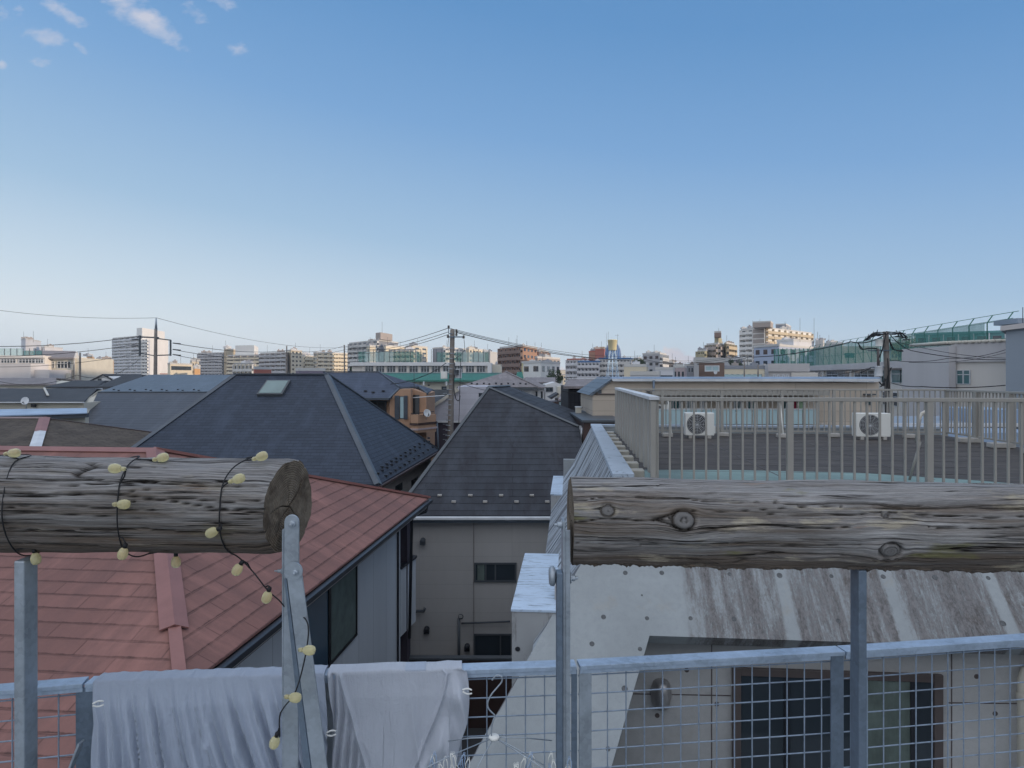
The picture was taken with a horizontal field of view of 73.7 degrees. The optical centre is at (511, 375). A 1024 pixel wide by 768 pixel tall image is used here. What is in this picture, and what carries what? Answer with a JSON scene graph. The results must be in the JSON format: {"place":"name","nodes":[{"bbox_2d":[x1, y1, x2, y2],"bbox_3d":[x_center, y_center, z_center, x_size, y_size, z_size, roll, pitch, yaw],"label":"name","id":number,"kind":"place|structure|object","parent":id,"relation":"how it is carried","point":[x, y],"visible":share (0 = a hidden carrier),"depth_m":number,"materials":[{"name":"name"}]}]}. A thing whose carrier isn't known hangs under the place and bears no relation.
{"place":"outdoors","nodes":[
{"label":"outdoors","id":0,"kind":"place"},
{"bbox_2d":[0,378,74,387],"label":"dark roof house","id":1,"kind":"structure","parent":0,"point":[28,382],"depth_m":61.77,"materials":[{"name":"tile"}]},
{"bbox_2d":[0,408,88,423],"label":"blue metal roof house","id":2,"kind":"structure","parent":0,"point":[76,414],"depth_m":33.69,"materials":[{"name":"beige paint"}]},
{"bbox_2d":[0,387,101,409],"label":"dark roof house","id":3,"kind":"structure","parent":0,"point":[38,398],"depth_m":39.94,"materials":[{"name":"black metal"}]},
{"bbox_2d":[0,417,150,446],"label":"brown roof house","id":4,"kind":"structure","parent":0,"point":[44,431],"depth_m":27.89,"materials":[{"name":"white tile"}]},
{"bbox_2d":[45,380,107,389],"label":"dark roof house","id":5,"kind":"structure","parent":0,"point":[83,384],"depth_m":56.60,"materials":[{"name":"white paint"}]},
{"bbox_2d":[91,374,141,380],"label":"white gable house","id":6,"kind":"structure","parent":0,"point":[110,377],"depth_m":72.00,"materials":[{"name":"paint"}]},
{"bbox_2d":[96,375,145,389],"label":"dark roof house","id":7,"kind":"structure","parent":0,"point":[118,381],"depth_m":52.21,"materials":[{"name":"tile"}]},
{"bbox_2d":[167,359,191,374],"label":"warehouse","id":8,"kind":"structure","parent":0,"point":[175,367],"depth_m":306.87,"materials":[{"name":"beige concrete"}]},
{"bbox_2d":[0,446,431,767],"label":"red roof house","id":9,"kind":"structure","parent":0,"point":[99,613],"depth_m":10.20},
{"bbox_2d":[307,566,357,667],"bbox_3d":[-3.724,5.067,14.151,0.060,1.745,3.006,0,0,6],"label":"window","id":10,"kind":"structure","parent":9,"relation":"in","point":[333,617],"depth_m":14.28,"materials":[{"name":"black glass"}]},
{"bbox_2d":[295,368,324,372],"bbox_3d":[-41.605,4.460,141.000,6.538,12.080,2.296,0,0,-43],"label":"house","id":11,"kind":"structure","parent":0,"point":[309,370],"depth_m":139.77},
{"bbox_2d":[456,728,487,767],"bbox_3d":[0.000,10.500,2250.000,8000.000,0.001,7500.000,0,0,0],"label":"ground","id":12,"kind":"structure","parent":0,"point":[473,732],"depth_m":19.60,"materials":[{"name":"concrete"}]},
{"bbox_2d":[21,337,40,354],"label":"office block","id":13,"kind":"structure","parent":12,"relation":"on","point":[27,343],"depth_m":359.04,"materials":[{"name":"concrete"}]},
{"bbox_2d":[0,350,112,379],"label":"school","id":14,"kind":"object","parent":12,"relation":"on","point":[11,368],"visible":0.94,"depth_m":140.51,"materials":[{"name":"white concrete"}]},
{"bbox_2d":[112,328,167,374],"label":"apartment tower","id":15,"kind":"structure","parent":12,"relation":"on","point":[124,362],"depth_m":488.66,"materials":[{"name":"white concrete"}]},
{"bbox_2d":[141,339,149,374],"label":"apartment tower","id":16,"kind":"structure","parent":12,"relation":"on","point":[145,359],"depth_m":463.36,"materials":[{"name":"white concrete"}]},
{"bbox_2d":[131,318,180,374],"bbox_3d":[-32.313,2.622,62.000,4.448,15.762,0.480,0,0,0],"label":"utility pole","id":17,"kind":"object","parent":12,"relation":"on","point":[155,337],"visible":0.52,"depth_m":61.92,"materials":[{"name":"concrete"}]},
{"bbox_2d":[85,375,229,431],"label":"metal roof house","id":18,"kind":"structure","parent":12,"relation":"on","point":[151,403],"depth_m":40.11,"materials":[{"name":"white paint"}]},
{"bbox_2d":[197,345,223,374],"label":"apartment block","id":19,"kind":"structure","parent":12,"relation":"on","point":[210,367],"depth_m":393.88,"materials":[{"name":"white concrete"}]},
{"bbox_2d":[223,345,234,374],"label":"apartment block","id":20,"kind":"structure","parent":12,"relation":"on","point":[228,347],"depth_m":389.64,"materials":[{"name":"concrete"}]},
{"bbox_2d":[226,345,258,374],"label":"apartment block","id":21,"kind":"structure","parent":12,"relation":"on","point":[251,352],"depth_m":367.54,"materials":[{"name":"beige concrete"}]},
{"bbox_2d":[232,359,255,373],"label":"apartment block","id":22,"kind":"structure","parent":12,"relation":"on","point":[245,366],"depth_m":287.51,"materials":[{"name":"white concrete"}]},
{"bbox_2d":[259,349,287,372],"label":"apartment block","id":23,"kind":"structure","parent":12,"relation":"on","point":[278,366],"depth_m":340.90,"materials":[{"name":"grey concrete"}]},
{"bbox_2d":[131,373,439,491],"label":"blue roof house","id":24,"kind":"structure","parent":12,"relation":"on","point":[327,425],"depth_m":26.56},
{"bbox_2d":[288,343,301,372],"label":"apartment block","id":25,"kind":"structure","parent":12,"relation":"on","point":[294,360],"depth_m":340.77,"materials":[{"name":"grey concrete"}]},
{"bbox_2d":[302,348,313,367],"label":"apartment block","id":26,"kind":"structure","parent":12,"relation":"on","point":[307,360],"depth_m":373.04,"materials":[{"name":"grey concrete"}]},
{"bbox_2d":[313,350,347,370],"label":"apartment block","id":27,"kind":"structure","parent":12,"relation":"on","point":[330,361],"depth_m":361.38,"materials":[{"name":"white concrete"}]},
{"bbox_2d":[347,332,398,370],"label":"apartment block","id":28,"kind":"structure","parent":12,"relation":"on","point":[356,356],"depth_m":312.47,"materials":[{"name":"white concrete"}]},
{"bbox_2d":[323,371,443,460],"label":"orange house","id":29,"kind":"structure","parent":12,"relation":"on","point":[407,404],"depth_m":42.86,"materials":[{"name":"tile"}]},
{"bbox_2d":[384,337,404,361],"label":"apartment block","id":30,"kind":"structure","parent":12,"relation":"on","point":[389,346],"depth_m":298.60,"materials":[{"name":"concrete"}]},
{"bbox_2d":[388,347,417,361],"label":"apartment block","id":31,"kind":"structure","parent":12,"relation":"on","point":[402,355],"depth_m":281.98,"materials":[{"name":"white concrete"}]},
{"bbox_2d":[404,342,427,361],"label":"apartment block","id":32,"kind":"structure","parent":12,"relation":"on","point":[422,354],"depth_m":322.06,"materials":[{"name":"white concrete"}]},
{"bbox_2d":[350,362,501,372],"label":"school","id":33,"kind":"object","parent":12,"relation":"on","point":[428,367],"visible":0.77,"depth_m":149.65,"materials":[{"name":"white paint"}]},
{"bbox_2d":[356,349,483,361],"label":"net fence","id":34,"kind":"object","parent":33,"relation":"on","point":[371,359],"visible":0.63,"depth_m":151.96,"materials":[{"name":"metal"}]},
{"bbox_2d":[383,373,499,394],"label":"green roof hall","id":35,"kind":"structure","parent":12,"relation":"on","point":[437,383],"depth_m":109.00,"materials":[{"name":"metal"}]},
{"bbox_2d":[432,345,465,361],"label":"apartment block","id":36,"kind":"structure","parent":12,"relation":"on","point":[443,354],"depth_m":295.45,"materials":[{"name":"white concrete"}]},
{"bbox_2d":[441,325,464,440],"bbox_3d":[-3.871,3.598,44.808,1.574,13.814,0.787,0,0,7],"label":"utility pole","id":37,"kind":"object","parent":12,"relation":"on","point":[454,374],"visible":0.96,"depth_m":44.83,"materials":[{"name":"concrete"}]},
{"bbox_2d":[457,332,745,364],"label":"power cable","id":38,"kind":"object","parent":37,"relation":"attached to","point":[586,357],"visible":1,"depth_m":66.30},
{"bbox_2d":[409,655,511,727],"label":"boundary wall","id":39,"kind":"structure","parent":12,"relation":"on","point":[477,707],"depth_m":20.35,"materials":[{"name":"stone"}]},
{"bbox_2d":[435,385,493,448],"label":"white gable house","id":40,"kind":"structure","parent":12,"relation":"on","point":[469,396],"depth_m":50.00,"materials":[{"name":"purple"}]},
{"bbox_2d":[466,341,482,361],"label":"apartment block","id":41,"kind":"structure","parent":12,"relation":"on","point":[471,353],"depth_m":301.47,"materials":[{"name":"white glass"}]},
{"bbox_2d":[484,344,496,363],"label":"apartment block","id":42,"kind":"structure","parent":12,"relation":"on","point":[490,356],"depth_m":299.58,"materials":[{"name":"concrete"}]},
{"bbox_2d":[409,385,581,654],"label":"slate roof house","id":43,"kind":"structure","parent":12,"relation":"on","point":[484,482],"depth_m":22.30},
{"bbox_2d":[474,634,511,654],"bbox_3d":[-0.627,9.050,22.285,1.254,1.254,0.070,0,0,0],"label":"window","id":44,"kind":"structure","parent":43,"relation":"in","point":[484,644],"depth_m":22.28,"materials":[{"name":"glass"}]},
{"bbox_2d":[474,563,515,581],"bbox_3d":[-0.543,6.416,22.285,1.379,0.627,0.070,0,0,0],"label":"window","id":45,"kind":"structure","parent":43,"relation":"in","point":[483,572],"depth_m":22.28,"materials":[{"name":"glass"}]},
{"bbox_2d":[526,377,545,398],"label":"white wing house","id":46,"kind":"structure","parent":12,"relation":"on","point":[539,392],"depth_m":61.60,"materials":[{"name":"paint"}]},
{"bbox_2d":[522,353,559,382],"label":"office block","id":47,"kind":"structure","parent":12,"relation":"on","point":[534,368],"depth_m":185.85,"materials":[{"name":"white concrete"}]},
{"bbox_2d":[565,357,591,382],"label":"apartment block","id":48,"kind":"structure","parent":12,"relation":"on","point":[570,368],"depth_m":296.98,"materials":[{"name":"white concrete"}]},
{"bbox_2d":[577,353,599,377],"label":"apartment block","id":49,"kind":"structure","parent":12,"relation":"on","point":[587,368],"depth_m":282.09,"materials":[{"name":"white concrete"}]},
{"bbox_2d":[570,410,614,443],"bbox_3d":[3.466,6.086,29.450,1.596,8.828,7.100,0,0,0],"label":"flat roof house","id":50,"kind":"structure","parent":12,"relation":"on","point":[584,420],"depth_m":26.39,"materials":[{"name":"concrete"}]},
{"bbox_2d":[693,357,724,376],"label":"dark house","id":51,"kind":"structure","parent":12,"relation":"on","point":[702,368],"depth_m":78.59,"materials":[{"name":"brown metal"}]},
{"bbox_2d":[704,338,724,357],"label":"apartment block","id":52,"kind":"structure","parent":12,"relation":"on","point":[716,349],"depth_m":250.55,"materials":[{"name":"beige concrete"}]},
{"bbox_2d":[577,377,880,425],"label":"beige apartment house","id":53,"kind":"structure","parent":12,"relation":"on","point":[597,397],"depth_m":29.00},
{"bbox_2d":[724,341,736,357],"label":"apartment block","id":54,"kind":"structure","parent":12,"relation":"on","point":[730,347],"depth_m":253.68,"materials":[{"name":"beige concrete"}]},
{"bbox_2d":[752,327,764,361],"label":"apartment tower","id":55,"kind":"structure","parent":12,"relation":"on","point":[758,336],"depth_m":288.76,"materials":[{"name":"concrete"}]},
{"bbox_2d":[752,321,772,328],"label":"roof tower","id":56,"kind":"structure","parent":55,"relation":"on","point":[763,324],"depth_m":282.57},
{"bbox_2d":[753,337,815,365],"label":"office block","id":57,"kind":"structure","parent":12,"relation":"on","point":[767,349],"depth_m":186.68,"materials":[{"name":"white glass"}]},
{"bbox_2d":[765,326,813,343],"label":"apartment tower","id":58,"kind":"structure","parent":12,"relation":"on","point":[779,333],"depth_m":301.37,"materials":[{"name":"concrete"}]},
{"bbox_2d":[777,337,813,346],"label":"office block","id":59,"kind":"structure","parent":12,"relation":"on","point":[792,341],"depth_m":194.24,"materials":[{"name":"concrete"}]},
{"bbox_2d":[815,332,825,364],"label":"office block","id":60,"kind":"structure","parent":12,"relation":"on","point":[818,341],"depth_m":199.13,"materials":[{"name":"concrete"}]},
{"bbox_2d":[810,361,901,415],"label":"school","id":61,"kind":"object","parent":12,"relation":"on","point":[841,369],"visible":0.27,"depth_m":118.27,"materials":[{"name":"white concrete"}]},
{"bbox_2d":[826,371,848,376],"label":"window","id":62,"kind":"structure","parent":61,"relation":"in","point":[828,373],"depth_m":137.46,"materials":[{"name":"grey glass"}]},
{"bbox_2d":[854,370,873,376],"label":"window","id":63,"kind":"structure","parent":61,"relation":"in","point":[869,373],"depth_m":120.74,"materials":[{"name":"grey glass"}]},
{"bbox_2d":[891,370,900,382],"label":"window","id":64,"kind":"structure","parent":61,"relation":"in","point":[895,374],"depth_m":106.52,"materials":[{"name":"teal glass"}]},
{"bbox_2d":[808,311,1016,364],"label":"net fence","id":65,"kind":"object","parent":61,"relation":"on","point":[970,324],"visible":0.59,"depth_m":105.62,"materials":[{"name":"metal"}]},
{"bbox_2d":[857,330,909,412],"bbox_3d":[27.030,3.568,49.830,3.945,13.878,0.821,0,0,0],"label":"utility pole","id":66,"kind":"object","parent":12,"relation":"on","point":[885,341],"visible":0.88,"depth_m":49.67,"materials":[{"name":"concrete"}]},
{"bbox_2d":[889,335,917,360],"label":"tree","id":67,"kind":"object","parent":12,"relation":"on","point":[896,346],"visible":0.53,"depth_m":184.02,"materials":[{"name":"green plant"}]},
{"bbox_2d":[914,330,1005,347],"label":"school block","id":68,"kind":"structure","parent":12,"relation":"on","point":[958,336],"depth_m":183.66,"materials":[{"name":"green glass"}]},
{"bbox_2d":[994,307,1023,408],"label":"grey building","id":69,"kind":"structure","parent":12,"relation":"on","point":[1012,330],"depth_m":58.00,"materials":[{"name":"concrete"}]},
{"bbox_2d":[457,371,537,394],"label":"taupe roof house","id":70,"kind":"structure","parent":0,"point":[513,380],"depth_m":57.59,"materials":[{"name":"tile"}]},
{"bbox_2d":[0,0,1023,369],"label":"sky","id":71,"kind":"structure","parent":0,"point":[571,176],"materials":[{"name":"blue"}]},
{"bbox_2d":[497,343,536,374],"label":"apartment block","id":72,"kind":"structure","parent":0,"point":[510,359],"depth_m":239.00,"materials":[{"name":"concrete"}]},
{"bbox_2d":[524,377,555,384],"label":"grey roof house","id":73,"kind":"structure","parent":0,"point":[542,380],"depth_m":88.12,"materials":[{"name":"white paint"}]},
{"bbox_2d":[535,354,559,361],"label":"apartment block","id":74,"kind":"structure","parent":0,"point":[546,357],"depth_m":229.56,"materials":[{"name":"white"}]},
{"bbox_2d":[543,382,561,400],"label":"white shed","id":75,"kind":"structure","parent":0,"point":[550,389],"depth_m":70.00,"materials":[{"name":"paint"}]},
{"bbox_2d":[547,386,560,404],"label":"grey shed","id":76,"kind":"structure","parent":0,"point":[557,395],"depth_m":47.58,"materials":[{"name":"beige paint"}]},
{"bbox_2d":[561,378,600,409],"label":"black house","id":77,"kind":"structure","parent":0,"point":[573,399],"depth_m":36.38,"materials":[{"name":"white metal"}]},
{"bbox_2d":[593,341,605,359],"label":"apartment block","id":78,"kind":"structure","parent":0,"point":[599,352],"depth_m":298.51,"materials":[{"name":"concrete"}]},
{"bbox_2d":[606,334,618,376],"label":"water tower","id":79,"kind":"structure","parent":0,"point":[612,345],"depth_m":199.13,"materials":[{"name":"metal"}]},
{"bbox_2d":[598,355,633,376],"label":"apartment block","id":80,"kind":"structure","parent":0,"point":[603,366],"depth_m":280.35,"materials":[{"name":"white concrete"}]},
{"bbox_2d":[624,360,648,376],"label":"office block","id":81,"kind":"structure","parent":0,"point":[635,365],"depth_m":159.33,"materials":[{"name":"concrete"}]},
{"bbox_2d":[630,371,660,376],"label":"house","id":82,"kind":"structure","parent":0,"point":[645,373],"depth_m":109.95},
{"bbox_2d":[642,350,668,370],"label":"apartment block","id":83,"kind":"structure","parent":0,"point":[657,356],"depth_m":225.95,"materials":[{"name":"white concrete"}]},
{"bbox_2d":[655,367,674,376],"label":"office block","id":84,"kind":"structure","parent":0,"point":[667,371],"depth_m":148.88,"materials":[{"name":"white concrete"}]},
{"bbox_2d":[673,357,686,376],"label":"building","id":85,"kind":"structure","parent":0,"point":[680,369],"depth_m":169.18,"materials":[{"name":"white concrete"}]},
{"bbox_2d":[466,424,1023,767],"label":"concrete building","id":86,"kind":"structure","parent":0,"point":[616,610],"depth_m":8.12,"materials":[{"name":"concrete"}]},
{"bbox_2d":[615,387,658,476],"bbox_3d":[2.306,0.849,13.385,0.140,1.122,7.819,0,0,5],"label":"metal screen","id":87,"kind":"object","parent":86,"relation":"on","point":[632,418],"visible":0.96,"depth_m":12.21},
{"bbox_2d":[684,412,714,438],"bbox_3d":[4.670,1.234,17.000,0.735,0.630,0.320,0,0,5],"label":"air conditioner","id":88,"kind":"object","parent":86,"relation":"on","point":[699,424],"visible":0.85,"depth_m":16.86,"materials":[{"name":"white plastic"}]},
{"bbox_2d":[629,389,947,435],"bbox_3d":[6.830,0.925,17.276,8.185,1.180,0.453,0,0,5],"label":"roof fence","id":89,"kind":"object","parent":86,"relation":"on","point":[662,430],"visible":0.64,"depth_m":17.38,"materials":[{"name":"beige metal"}]},
{"bbox_2d":[650,397,1023,483],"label":"roof fence","id":90,"kind":"object","parent":86,"relation":"on","point":[929,439],"visible":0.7,"depth_m":9.32,"materials":[{"name":"beige metal"}]},
{"bbox_2d":[732,667,942,767],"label":"window","id":91,"kind":"structure","parent":86,"relation":"in","point":[777,691],"depth_m":8.17,"materials":[{"name":"black glass"}]},
{"bbox_2d":[852,413,890,439],"bbox_3d":[8.775,1.229,16.655,0.835,0.640,0.320,0,0,5],"label":"air conditioner","id":92,"kind":"object","parent":86,"relation":"on","point":[873,425],"visible":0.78,"depth_m":16.52,"materials":[{"name":"white plastic"}]},
{"bbox_2d":[946,389,1023,444],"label":"roof fence","id":93,"kind":"object","parent":86,"relation":"on","point":[976,419],"visible":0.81,"depth_m":15.48,"materials":[{"name":"beige metal"}]},
{"bbox_2d":[986,442,1015,447],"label":"concrete block","id":94,"kind":"structure","parent":86,"relation":"on","point":[999,445],"depth_m":14.55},
{"bbox_2d":[724,356,765,376],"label":"apartment house","id":95,"kind":"structure","parent":0,"point":[734,369],"depth_m":118.77,"materials":[{"name":"beige concrete"}]},
{"bbox_2d":[739,320,752,365],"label":"apartment tower","id":96,"kind":"structure","parent":0,"point":[745,341],"depth_m":296.34,"materials":[{"name":"white concrete"}]},
{"bbox_2d":[743,363,817,376],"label":"school annex","id":97,"kind":"object","parent":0,"point":[787,369],"visible":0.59,"depth_m":127.70,"materials":[{"name":"concrete"}]},
{"bbox_2d":[824,346,878,364],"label":"stair house","id":98,"kind":"structure","parent":0,"point":[829,351],"depth_m":170.00,"materials":[{"name":"glass"}]},
{"bbox_2d":[902,339,1005,415],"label":"school wing","id":99,"kind":"structure","parent":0,"point":[967,373],"depth_m":71.40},
{"bbox_2d":[956,370,970,383],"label":"window","id":100,"kind":"structure","parent":99,"relation":"in","point":[962,376],"depth_m":71.03,"materials":[{"name":"teal glass"}]},
{"bbox_2d":[894,407,1023,447],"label":"blue roof shed","id":101,"kind":"structure","parent":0,"point":[922,423],"depth_m":32.20,"materials":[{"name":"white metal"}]},
{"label":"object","id":102,"kind":"object","parent":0,"visible":0},
{"bbox_2d":[14,556,37,767],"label":"steel post","id":103,"kind":"object","parent":102,"relation":"on","point":[25,663],"visible":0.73,"depth_m":1.67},
{"bbox_2d":[0,455,311,553],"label":"timber log","id":104,"kind":"object","parent":103,"relation":"on","point":[59,504],"visible":0.9,"depth_m":1.65,"materials":[{"name":"brown wood"}]},
{"bbox_2d":[0,448,315,749],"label":"light string","id":105,"kind":"object","parent":104,"relation":"hanging from","point":[236,570],"visible":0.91,"depth_m":1.62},
{"bbox_2d":[274,514,327,767],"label":"steel post","id":106,"kind":"object","parent":102,"relation":"on","point":[304,714],"visible":1,"depth_m":1.64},
{"bbox_2d":[0,633,1023,767],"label":"railing","id":107,"kind":"object","parent":102,"relation":"on","point":[81,755],"visible":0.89,"depth_m":1.95,"materials":[{"name":"metal"}]},
{"bbox_2d":[91,665,327,767],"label":"towel","id":108,"kind":"object","parent":107,"relation":"hanging from","point":[211,718],"visible":0.83,"depth_m":1.77,"materials":[{"name":"fabric"}]},
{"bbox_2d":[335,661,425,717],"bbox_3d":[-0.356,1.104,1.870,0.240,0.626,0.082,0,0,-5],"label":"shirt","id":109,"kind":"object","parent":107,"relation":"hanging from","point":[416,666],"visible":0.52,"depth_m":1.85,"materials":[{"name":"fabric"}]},
{"bbox_2d":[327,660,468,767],"bbox_3d":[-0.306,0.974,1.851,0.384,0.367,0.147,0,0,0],"label":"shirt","id":110,"kind":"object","parent":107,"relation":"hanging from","point":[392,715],"visible":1,"depth_m":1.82,"materials":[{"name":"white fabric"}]},
{"bbox_2d":[425,674,571,767],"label":"wire hanger","id":111,"kind":"object","parent":107,"relation":"hanging from","point":[493,737],"visible":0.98,"depth_m":1.67,"materials":[{"name":"metal"}]},
{"bbox_2d":[549,517,577,767],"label":"steel post","id":112,"kind":"object","parent":102,"relation":"on","point":[562,578],"visible":1,"depth_m":1.67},
{"bbox_2d":[850,569,866,767],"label":"steel post","id":113,"kind":"object","parent":102,"relation":"on","point":[858,668],"visible":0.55,"depth_m":1.70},
{"bbox_2d":[567,476,1023,573],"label":"timber log","id":114,"kind":"object","parent":113,"relation":"on","point":[868,526],"visible":0.97,"depth_m":1.66,"materials":[{"name":"brown wood"}]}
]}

